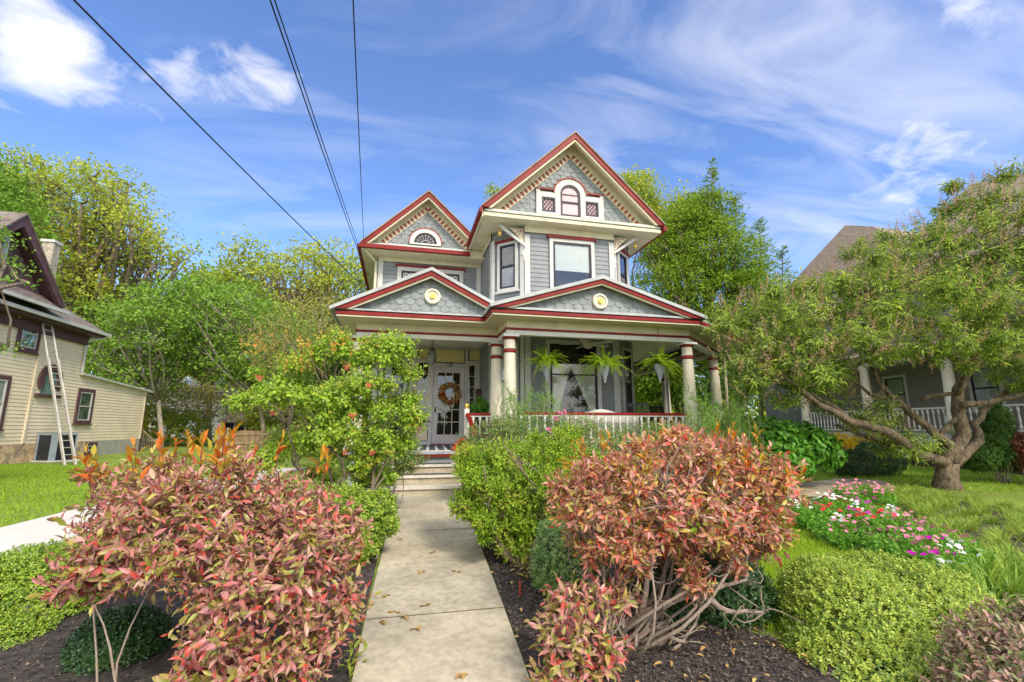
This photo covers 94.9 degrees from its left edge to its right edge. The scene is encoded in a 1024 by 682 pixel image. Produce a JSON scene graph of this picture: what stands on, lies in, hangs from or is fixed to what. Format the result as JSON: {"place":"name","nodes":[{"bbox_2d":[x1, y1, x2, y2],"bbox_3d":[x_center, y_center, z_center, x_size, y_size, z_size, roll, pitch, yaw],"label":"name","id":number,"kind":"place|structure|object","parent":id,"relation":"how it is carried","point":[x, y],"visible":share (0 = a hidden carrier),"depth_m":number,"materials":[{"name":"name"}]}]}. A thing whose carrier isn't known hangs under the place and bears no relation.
{"place":"outdoors","nodes":[
{"label":"outdoors","id":0,"kind":"place"},
{"bbox_2d":[0,463,216,527],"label":"grass","id":1,"kind":"structure","parent":0,"point":[28,468],"depth_m":9.37,"materials":[{"name":"green plant"}]},
{"bbox_2d":[148,377,288,440],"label":"tree","id":2,"kind":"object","parent":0,"point":[216,423],"depth_m":43.64,"materials":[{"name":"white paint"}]},
{"bbox_2d":[298,327,352,456],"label":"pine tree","id":3,"kind":"object","parent":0,"point":[339,367],"visible":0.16,"depth_m":18.60,"materials":[{"name":"green plant"}]},
{"bbox_2d":[352,494,530,681],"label":"front path","id":4,"kind":"structure","parent":0,"point":[462,620],"depth_m":3.59,"materials":[{"name":"concrete"}]},
{"bbox_2d":[0,434,1023,681],"bbox_3d":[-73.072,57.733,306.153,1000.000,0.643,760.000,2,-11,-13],"label":"lawn","id":5,"kind":"structure","parent":0,"point":[304,460],"depth_m":9.56,"materials":[{"name":"plant"}]},
{"bbox_2d":[0,216,65,357],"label":"street tree","id":6,"kind":"object","parent":5,"relation":"on","point":[3,261],"visible":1,"depth_m":9.07,"materials":[{"name":"green plant"}]},
{"bbox_2d":[0,149,85,300],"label":"shade tree","id":7,"kind":"object","parent":5,"relation":"on","point":[17,199],"visible":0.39,"depth_m":24.59,"materials":[{"name":"green plant"}]},
{"bbox_2d":[30,433,79,462],"bbox_3d":[-16.396,3.813,16.916,1.000,1.000,1.000,-3,-11,17],"label":"air conditioner","id":8,"kind":"object","parent":5,"relation":"on","point":[47,448],"visible":0.77,"depth_m":16.61,"materials":[{"name":"grey metal"}]},
{"bbox_2d":[41,322,76,465],"bbox_3d":[-15.370,1.648,15.929,2.902,4.929,0.441,-4,-11,20],"label":"extension ladder","id":9,"kind":"object","parent":5,"relation":"on","point":[69,433],"visible":0.94,"depth_m":15.78,"materials":[{"name":"metal"}]},
{"bbox_2d":[0,211,152,464],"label":"tan house","id":10,"kind":"structure","parent":5,"relation":"on","point":[106,416],"depth_m":16.75,"materials":[{"name":"beige wood"}]},
{"bbox_2d":[0,375,12,430],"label":"window","id":11,"kind":"structure","parent":10,"relation":"in","point":[5,381],"depth_m":15.23,"materials":[{"name":"white glass"}]},
{"bbox_2d":[13,328,40,354],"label":"window","id":12,"kind":"structure","parent":10,"relation":"in","point":[32,339],"depth_m":16.15,"materials":[{"name":"clear glass"}]},
{"bbox_2d":[34,364,62,398],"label":"oval window","id":13,"kind":"structure","parent":10,"relation":"in","point":[41,378],"depth_m":16.93,"materials":[{"name":"brown wood"}]},
{"bbox_2d":[72,388,95,424],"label":"window","id":14,"kind":"structure","parent":10,"relation":"in","point":[86,397],"depth_m":19.16,"materials":[{"name":"brown glass"}]},
{"bbox_2d":[0,137,217,367],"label":"maple tree","id":15,"kind":"object","parent":5,"relation":"on","point":[105,225],"visible":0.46,"depth_m":28.65,"materials":[{"name":"green plant"}]},
{"bbox_2d":[0,468,295,553],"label":"side walk","id":16,"kind":"structure","parent":5,"relation":"on","point":[41,529],"depth_m":5.75,"materials":[{"name":"white concrete"}]},
{"bbox_2d":[65,260,241,447],"bbox_3d":[-21.502,0.516,26.524,11.443,10.988,9.124,2,-11,-13],"label":"yard tree","id":17,"kind":"object","parent":5,"relation":"on","point":[159,382],"visible":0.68,"depth_m":25.84,"materials":[{"name":"green plant"}]},
{"bbox_2d":[109,373,213,445],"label":"back shrub","id":18,"kind":"object","parent":5,"relation":"on","point":[168,417],"visible":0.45,"depth_m":30.68,"materials":[{"name":"green plant"}]},
{"bbox_2d":[106,352,247,442],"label":"understory tree","id":19,"kind":"object","parent":5,"relation":"on","point":[200,397],"visible":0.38,"depth_m":34.77,"materials":[{"name":"green plant"}]},
{"bbox_2d":[0,512,376,681],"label":"mulch bed","id":20,"kind":"object","parent":5,"relation":"on","point":[160,664],"depth_m":3.02,"materials":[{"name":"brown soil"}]},
{"bbox_2d":[0,533,106,650],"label":"boxwood","id":21,"kind":"object","parent":20,"relation":"on","point":[19,570],"visible":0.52,"depth_m":3.44,"materials":[{"name":"green plant"}]},
{"bbox_2d":[58,603,174,676],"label":"boxwood","id":22,"kind":"object","parent":20,"relation":"on","point":[149,628],"visible":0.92,"depth_m":2.88,"materials":[{"name":"green plant"}]},
{"bbox_2d":[25,421,381,681],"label":"red shrub","id":23,"kind":"object","parent":20,"relation":"on","point":[208,529],"visible":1,"depth_m":2.55,"materials":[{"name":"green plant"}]},
{"bbox_2d":[218,325,434,514],"bbox_3d":[-2.371,1.113,5.939,2.109,2.658,2.147,9,-14,-41],"label":"honeysuckle shrub","id":24,"kind":"object","parent":20,"relation":"on","point":[345,402],"visible":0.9,"depth_m":5.75,"materials":[{"name":"green plant"}]},
{"bbox_2d":[339,633,369,676],"bbox_3d":[-0.964,1.902,2.819,0.159,0.264,0.241,-4,-11,22],"label":"leafy sprout","id":25,"kind":"object","parent":20,"relation":"on","point":[354,659],"visible":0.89,"depth_m":2.84,"materials":[{"name":"green plant"}]},
{"bbox_2d":[323,480,402,566],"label":"shrub","id":26,"kind":"object","parent":20,"relation":"on","point":[379,505],"visible":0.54,"depth_m":4.84,"materials":[{"name":"green plant"}]},
{"bbox_2d":[364,405,429,508],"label":"rose bush","id":27,"kind":"object","parent":20,"relation":"on","point":[408,463],"visible":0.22,"depth_m":7.03,"materials":[{"name":"green plant"}]},
{"bbox_2d":[153,258,254,441],"bbox_3d":[-25.907,0.896,39.680,10.964,15.052,10.511,-1,-10,7],"label":"broadleaf tree","id":28,"kind":"object","parent":5,"relation":"on","point":[206,373],"visible":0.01,"depth_m":39.00,"materials":[{"name":"green plant"}]},
{"bbox_2d":[115,264,326,446],"bbox_3d":[-15.912,0.963,27.716,11.471,10.560,8.980,2,-11,-13],"label":"yard tree","id":29,"kind":"object","parent":5,"relation":"on","point":[234,366],"visible":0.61,"depth_m":26.43,"materials":[{"name":"green plant"}]},
{"bbox_2d":[217,399,293,439],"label":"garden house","id":30,"kind":"structure","parent":5,"relation":"on","point":[229,424],"depth_m":33.99,"materials":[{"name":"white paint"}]},
{"bbox_2d":[183,224,366,430],"bbox_3d":[-16.919,-0.161,38.280,16.032,16.692,14.754,-4,-11,21],"label":"broadleaf tree","id":31,"kind":"object","parent":5,"relation":"on","point":[264,271],"visible":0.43,"depth_m":35.93,"materials":[{"name":"green plant"}]},
{"bbox_2d":[225,428,338,450],"bbox_3d":[-12.017,5.398,26.041,6.697,1.177,0.120,9,-14,-40],"label":"wooden fence","id":32,"kind":"object","parent":5,"relation":"on","point":[242,437],"visible":0.16,"depth_m":24.59,"materials":[{"name":"brown wood"}]},
{"bbox_2d":[223,368,370,430],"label":"understory tree","id":33,"kind":"object","parent":5,"relation":"on","point":[270,422],"visible":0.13,"depth_m":28.71,"materials":[{"name":"green plant"}]},
{"bbox_2d":[225,275,369,385],"bbox_3d":[-9.807,1.196,23.939,8.779,8.740,7.619,2,-11,-13],"label":"sparse tree","id":34,"kind":"object","parent":5,"relation":"on","point":[300,325],"visible":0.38,"depth_m":23.27,"materials":[{"name":"green plant"}]},
{"bbox_2d":[89,343,765,435],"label":"distant wood","id":35,"kind":"object","parent":5,"relation":"on","point":[680,409],"visible":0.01,"depth_m":81.74,"materials":[{"name":"green plant"}]},
{"bbox_2d":[329,131,742,495],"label":"victorian house","id":36,"kind":"structure","parent":5,"relation":"on","point":[552,241],"depth_m":11.96,"materials":[{"name":"grey"}]},
{"bbox_2d":[73,0,368,290],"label":"cable","id":37,"kind":"object","parent":36,"relation":"attached to","point":[96,22],"visible":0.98,"depth_m":5.41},
{"bbox_2d":[269,0,367,275],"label":"cable","id":38,"kind":"object","parent":36,"relation":"attached to","point":[309,112],"visible":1,"depth_m":5.03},
{"bbox_2d":[274,0,368,273],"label":"cable","id":39,"kind":"object","parent":36,"relation":"attached to","point":[311,110],"visible":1,"depth_m":5.04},
{"bbox_2d":[378,354,407,415],"bbox_3d":[-3.300,1.212,13.014,0.880,1.715,0.098,2,-11,-13],"label":"window","id":40,"kind":"structure","parent":36,"relation":"in","point":[388,371],"depth_m":13.09,"materials":[{"name":"grey paint"}]},
{"bbox_2d":[409,228,441,246],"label":"fan window","id":41,"kind":"structure","parent":36,"relation":"in","point":[421,236],"depth_m":13.68,"materials":[{"name":"white paint"}]},
{"bbox_2d":[395,264,465,283],"bbox_3d":[-2.388,-1.622,13.764,2.040,1.160,0.080,2,-11,-13],"label":"triple window","id":42,"kind":"structure","parent":36,"relation":"in","point":[406,270],"depth_m":13.79,"materials":[{"name":"white paint"}]},
{"bbox_2d":[415,445,454,450],"bbox_3d":[-1.673,2.454,10.810,2.040,0.014,2.870,2,-11,-13],"label":"porch rug","id":43,"kind":"object","parent":36,"relation":"on","point":[436,447],"visible":0.47,"depth_m":10.76,"materials":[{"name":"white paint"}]},
{"bbox_2d":[430,367,464,444],"bbox_3d":[-1.788,1.809,13.251,0.940,2.164,0.110,2,-11,-13],"label":"front door","id":44,"kind":"structure","parent":36,"relation":"in","point":[447,421],"depth_m":13.27,"materials":[{"name":"beige paint"}]},
{"bbox_2d":[438,382,461,406],"bbox_3d":[-1.763,1.512,13.282,0.691,0.734,0.215,2,-11,-13],"label":"wreath","id":45,"kind":"object","parent":36,"relation":"attached to","point":[442,394],"depth_m":13.26,"materials":[{"name":"brown plant"}]},
{"bbox_2d":[469,396,489,435],"bbox_3d":[-0.710,1.811,10.556,0.537,1.187,0.541,5,-11,-24],"label":"porch planter","id":46,"kind":"object","parent":36,"relation":"on","point":[477,407],"visible":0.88,"depth_m":10.52,"materials":[{"name":"green plant"}]},
{"bbox_2d":[494,238,519,294],"bbox_3d":[-0.124,-1.932,12.089,0.720,1.425,0.098,-6,-12,30],"label":"window","id":47,"kind":"structure","parent":36,"relation":"in","point":[507,249],"depth_m":12.11,"materials":[{"name":"red paint"}]},
{"bbox_2d":[519,337,573,381],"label":"hanging fern","id":48,"kind":"object","parent":36,"relation":"hanging from","point":[545,362],"visible":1,"depth_m":9.65,"materials":[{"name":"green plant"}]},
{"bbox_2d":[535,177,603,219],"bbox_3d":[1.543,-3.775,12.436,1.920,1.155,0.075,2,-11,-13],"label":"attic window","id":49,"kind":"structure","parent":36,"relation":"in","point":[569,198],"depth_m":12.44,"materials":[{"name":"white wood"}]},
{"bbox_2d":[547,234,596,287],"bbox_3d":[1.569,-1.957,12.146,1.350,1.535,0.098,2,-11,-13],"label":"window","id":50,"kind":"structure","parent":36,"relation":"in","point":[571,259],"depth_m":12.20,"materials":[{"name":"red paint"}]},
{"bbox_2d":[545,339,601,421],"bbox_3d":[1.533,0.976,11.607,1.520,2.010,0.083,2,-11,-13],"label":"window","id":51,"kind":"structure","parent":36,"relation":"in","point":[585,395],"depth_m":11.65,"materials":[{"name":"clear glass"}]},
{"bbox_2d":[563,409,638,443],"bbox_3d":[1.810,1.895,10.062,1.700,0.844,0.590,2,-11,-13],"label":"porch settee","id":52,"kind":"object","parent":36,"relation":"on","point":[616,421],"visible":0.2,"depth_m":9.87,"materials":[{"name":"white wood"}]},
{"bbox_2d":[578,339,631,382],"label":"hanging fern","id":53,"kind":"object","parent":36,"relation":"hanging from","point":[604,363],"visible":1,"depth_m":9.67,"materials":[{"name":"green plant"}]},
{"bbox_2d":[617,246,629,284],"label":"window","id":54,"kind":"structure","parent":36,"relation":"in","point":[622,263],"depth_m":12.93,"materials":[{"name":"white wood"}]},
{"bbox_2d":[621,347,633,412],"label":"window","id":55,"kind":"structure","parent":36,"relation":"in","point":[627,381],"depth_m":12.37,"materials":[{"name":"clear glass"}]},
{"bbox_2d":[632,327,689,388],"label":"hanging fern","id":56,"kind":"object","parent":36,"relation":"hanging from","point":[659,363],"visible":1,"depth_m":9.88,"materials":[{"name":"green plant"}]},
{"bbox_2d":[479,153,680,437],"bbox_3d":[4.050,-2.333,27.780,11.975,17.079,4.391,-4,-11,23],"label":"birch tree","id":57,"kind":"object","parent":5,"relation":"on","point":[640,189],"visible":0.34,"depth_m":26.53,"materials":[{"name":"green plant"}]},
{"bbox_2d":[634,365,707,434],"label":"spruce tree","id":58,"kind":"object","parent":5,"relation":"on","point":[649,390],"visible":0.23,"depth_m":24.95,"materials":[{"name":"green plant"}]},
{"bbox_2d":[632,174,724,425],"bbox_3d":[9.409,-1.802,26.170,5.327,15.457,5.048,-5,-11,24],"label":"birch tree","id":59,"kind":"object","parent":5,"relation":"on","point":[667,209],"visible":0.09,"depth_m":26.56,"materials":[{"name":"green plant"}]},
{"bbox_2d":[470,502,929,681],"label":"mulch bed","id":60,"kind":"object","parent":5,"relation":"on","point":[704,634],"visible":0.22,"depth_m":3.04,"materials":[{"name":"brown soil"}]},
{"bbox_2d":[454,415,524,466],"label":"rose bush","id":61,"kind":"object","parent":60,"relation":"on","point":[493,430],"visible":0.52,"depth_m":7.50,"materials":[{"name":"green plant"}]},
{"bbox_2d":[445,421,605,566],"bbox_3d":[0.184,1.646,5.221,1.849,1.525,1.584,2,-11,-13],"label":"shrub","id":62,"kind":"object","parent":60,"relation":"on","point":[519,503],"visible":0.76,"depth_m":4.86,"materials":[{"name":"green plant"}]},
{"bbox_2d":[481,379,570,489],"bbox_3d":[0.324,1.653,7.877,1.157,2.060,1.424,-9,-14,41],"label":"feathery shrub","id":63,"kind":"object","parent":60,"relation":"on","point":[520,421],"visible":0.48,"depth_m":7.94,"materials":[{"name":"green plant"}]},
{"bbox_2d":[528,516,612,596],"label":"boxwood","id":64,"kind":"object","parent":60,"relation":"on","point":[543,553],"visible":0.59,"depth_m":3.99,"materials":[{"name":"green plant"}]},
{"bbox_2d":[522,568,644,681],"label":"red shrub","id":65,"kind":"object","parent":60,"relation":"on","point":[572,622],"visible":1,"depth_m":2.71,"materials":[{"name":"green plant"}]},
{"bbox_2d":[543,409,703,463],"bbox_3d":[1.811,1.926,7.764,2.751,1.590,1.550,2,-11,-13],"label":"rose bush","id":66,"kind":"object","parent":60,"relation":"on","point":[586,428],"visible":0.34,"depth_m":7.65,"materials":[{"name":"green plant"}]},
{"bbox_2d":[541,417,818,659],"bbox_3d":[1.259,1.437,3.583,1.932,1.692,1.846,-4,-11,19],"label":"red shrub","id":67,"kind":"object","parent":60,"relation":"on","point":[631,486],"visible":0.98,"depth_m":3.20,"materials":[{"name":"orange plant"}]},
{"bbox_2d":[613,545,779,630],"bbox_3d":[1.452,1.908,3.785,1.264,0.543,0.849,-1,-10,5],"label":"boxwood","id":68,"kind":"object","parent":60,"relation":"on","point":[731,597],"visible":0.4,"depth_m":3.48,"materials":[{"name":"green plant"}]},
{"bbox_2d":[489,550,904,681],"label":"leaf litter","id":69,"kind":"object","parent":60,"relation":"on","point":[727,665],"visible":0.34,"depth_m":3.06,"materials":[{"name":"brown plant"}]},
{"bbox_2d":[773,547,1010,681],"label":"boxwood","id":70,"kind":"object","parent":60,"relation":"on","point":[845,583],"visible":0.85,"depth_m":3.13,"materials":[{"name":"green plant"}]},
{"bbox_2d":[913,592,1023,681],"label":"red shrub","id":71,"kind":"object","parent":60,"relation":"on","point":[1003,649],"visible":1,"depth_m":2.50,"materials":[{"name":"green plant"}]},
{"bbox_2d":[679,396,728,494],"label":"feathery shrub","id":72,"kind":"object","parent":5,"relation":"on","point":[708,422],"visible":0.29,"depth_m":7.93,"materials":[{"name":"green plant"}]},
{"bbox_2d":[629,179,792,412],"bbox_3d":[9.639,-1.254,23.832,9.620,13.577,7.008,2,-11,-13],"label":"deciduous tree","id":73,"kind":"object","parent":5,"relation":"on","point":[687,268],"visible":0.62,"depth_m":23.06,"materials":[{"name":"green plant"}]},
{"bbox_2d":[693,157,731,320],"bbox_3d":[9.905,-1.820,23.292,1.825,14.421,2.760,2,-11,-13],"label":"conifer leader","id":74,"kind":"object","parent":5,"relation":"on","point":[714,173],"visible":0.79,"depth_m":23.43,"materials":[{"name":"green plant"}]},
{"bbox_2d":[679,377,767,494],"bbox_3d":[4.018,1.756,8.675,1.821,2.158,1.329,2,-11,-13],"label":"feathery shrub","id":75,"kind":"object","parent":5,"relation":"on","point":[738,417],"visible":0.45,"depth_m":8.54,"materials":[{"name":"green plant"}]},
{"bbox_2d":[710,197,760,380],"bbox_3d":[11.405,-0.919,23.357,2.446,12.671,2.386,10,-14,-42],"label":"conifer leader","id":76,"kind":"object","parent":5,"relation":"on","point":[744,226],"visible":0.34,"depth_m":23.71,"materials":[{"name":"green plant"}]},
{"bbox_2d":[741,216,788,417],"bbox_3d":[12.892,-0.401,24.186,2.914,11.950,3.035,2,-11,-13],"label":"conifer leader","id":77,"kind":"object","parent":5,"relation":"on","point":[774,251],"visible":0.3,"depth_m":24.30,"materials":[{"name":"green plant"}]},
{"bbox_2d":[713,414,848,484],"bbox_3d":[5.390,2.241,9.537,2.548,1.531,1.865,2,-11,-13],"label":"hydrangea","id":78,"kind":"object","parent":5,"relation":"on","point":[817,448],"visible":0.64,"depth_m":9.03,"materials":[{"name":"green plant"}]},
{"bbox_2d":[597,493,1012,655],"bbox_3d":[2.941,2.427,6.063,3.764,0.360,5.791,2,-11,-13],"label":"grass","id":79,"kind":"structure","parent":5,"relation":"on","point":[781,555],"depth_m":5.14,"materials":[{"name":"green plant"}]},
{"bbox_2d":[701,154,1023,490],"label":"spreading tree","id":80,"kind":"object","parent":5,"relation":"on","point":[994,349],"visible":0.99,"depth_m":8.92,"materials":[{"name":"green plant"}]},
{"bbox_2d":[831,431,909,476],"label":"square hedge","id":81,"kind":"object","parent":5,"relation":"on","point":[858,461],"visible":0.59,"depth_m":11.45,"materials":[{"name":"green plant"}]},
{"bbox_2d":[751,173,1023,474],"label":"porch house","id":82,"kind":"structure","parent":5,"relation":"on","point":[914,384],"depth_m":17.68,"materials":[{"name":"grey wood"}]},
{"bbox_2d":[882,374,910,415],"bbox_3d":[14.959,2.115,18.311,0.081,1.550,1.080,1,-10,-6],"label":"window","id":83,"kind":"structure","parent":82,"relation":"in","point":[897,384],"depth_m":18.24,"materials":[{"name":"white paint"}]},
{"bbox_2d":[968,364,1008,412],"bbox_3d":[15.293,1.541,15.181,0.081,1.550,1.080,1,-10,-6],"label":"window","id":84,"kind":"structure","parent":82,"relation":"in","point":[979,388],"depth_m":15.30,"materials":[{"name":"grey glass"}]},
{"bbox_2d":[784,495,1023,605],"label":"flower bed","id":85,"kind":"object","parent":5,"relation":"on","point":[985,526],"visible":0.07,"depth_m":6.53,"materials":[{"name":"green plant"}]},
{"bbox_2d":[791,502,828,529],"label":"bedding plant","id":86,"kind":"object","parent":85,"relation":"on","point":[805,523],"visible":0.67,"depth_m":6.08,"materials":[{"name":"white plant"}]},
{"bbox_2d":[810,512,846,541],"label":"bedding plant","id":87,"kind":"object","parent":85,"relation":"on","point":[819,530],"visible":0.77,"depth_m":5.65,"materials":[{"name":"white plant"}]},
{"bbox_2d":[825,524,859,551],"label":"bedding plant","id":88,"kind":"object","parent":85,"relation":"on","point":[842,541],"visible":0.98,"depth_m":5.31,"materials":[{"name":"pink plant"}]},
{"bbox_2d":[836,514,872,543],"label":"bedding plant","id":89,"kind":"object","parent":85,"relation":"on","point":[849,526],"visible":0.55,"depth_m":5.61,"materials":[{"name":"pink plant"}]},
{"bbox_2d":[851,508,901,541],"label":"bedding plant","id":90,"kind":"object","parent":85,"relation":"on","point":[875,523],"visible":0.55,"depth_m":5.63,"materials":[{"name":"green plant"}]},
{"bbox_2d":[870,486,899,510],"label":"bedding plant","id":91,"kind":"object","parent":85,"relation":"on","point":[879,501],"visible":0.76,"depth_m":7.35,"materials":[{"name":"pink plant"}]},
{"bbox_2d":[861,526,913,556],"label":"bedding plant","id":92,"kind":"object","parent":85,"relation":"on","point":[883,546],"visible":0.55,"depth_m":4.92,"materials":[{"name":"green plant"}]},
{"bbox_2d":[886,535,937,564],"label":"bedding plant","id":93,"kind":"object","parent":85,"relation":"on","point":[903,552],"visible":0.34,"depth_m":4.63,"materials":[{"name":"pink plant"}]},
{"bbox_2d":[898,527,954,558],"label":"bedding plant","id":94,"kind":"object","parent":85,"relation":"on","point":[918,537],"visible":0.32,"depth_m":4.74,"materials":[{"name":"pink plant"}]},
{"bbox_2d":[907,546,957,575],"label":"bedding plant","id":95,"kind":"object","parent":85,"relation":"on","point":[929,557],"visible":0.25,"depth_m":4.37,"materials":[{"name":"green plant"}]},
{"bbox_2d":[938,543,991,574],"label":"bedding plant","id":96,"kind":"object","parent":85,"relation":"on","point":[959,546],"visible":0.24,"depth_m":4.32,"materials":[{"name":"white plant"}]},
{"bbox_2d":[940,536,997,567],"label":"bedding plant","id":97,"kind":"object","parent":85,"relation":"on","point":[974,552],"visible":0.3,"depth_m":4.59,"materials":[{"name":"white plant"}]},
{"bbox_2d":[932,548,1021,596],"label":"daylily","id":98,"kind":"object","parent":85,"relation":"on","point":[988,583],"visible":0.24,"depth_m":3.88,"materials":[{"name":"green plant"}]},
{"bbox_2d":[953,541,1023,598],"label":"daylily","id":99,"kind":"object","parent":85,"relation":"on","point":[1001,567],"visible":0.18,"depth_m":4.04,"materials":[{"name":"green plant"}]},
{"bbox_2d":[954,552,1023,607],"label":"daylily","id":100,"kind":"object","parent":85,"relation":"on","point":[1009,581],"visible":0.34,"depth_m":3.78,"materials":[{"name":"green plant"}]},
{"bbox_2d":[951,563,1023,622],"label":"daylily","id":101,"kind":"object","parent":5,"relation":"on","point":[993,589],"visible":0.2,"depth_m":3.55,"materials":[{"name":"green plant"}]},
{"bbox_2d":[962,402,1023,483],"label":"conical evergreen","id":102,"kind":"object","parent":5,"relation":"on","point":[997,425],"visible":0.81,"depth_m":10.36,"materials":[{"name":"green plant"}]},
{"bbox_2d":[1004,427,1023,473],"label":"maroon shrub","id":103,"kind":"object","parent":5,"relation":"on","point":[1018,440],"visible":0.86,"depth_m":10.15,"materials":[{"name":"red plant"}]},
{"bbox_2d":[0,0,1023,423],"label":"sky","id":104,"kind":"structure","parent":0,"point":[828,116],"materials":[{"name":"blue"}]},
{"bbox_2d":[671,310,816,415],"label":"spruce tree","id":105,"kind":"object","parent":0,"point":[704,381],"visible":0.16,"depth_m":20.77,"materials":[{"name":"green plant"}]},
{"bbox_2d":[775,478,895,497],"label":"garden path","id":106,"kind":"structure","parent":0,"point":[822,487],"depth_m":9.82,"materials":[{"name":"concrete"}]},
{"bbox_2d":[696,461,1023,493],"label":"grass","id":107,"kind":"structure","parent":0,"point":[925,474],"depth_m":11.00,"materials":[{"name":"green plant"}]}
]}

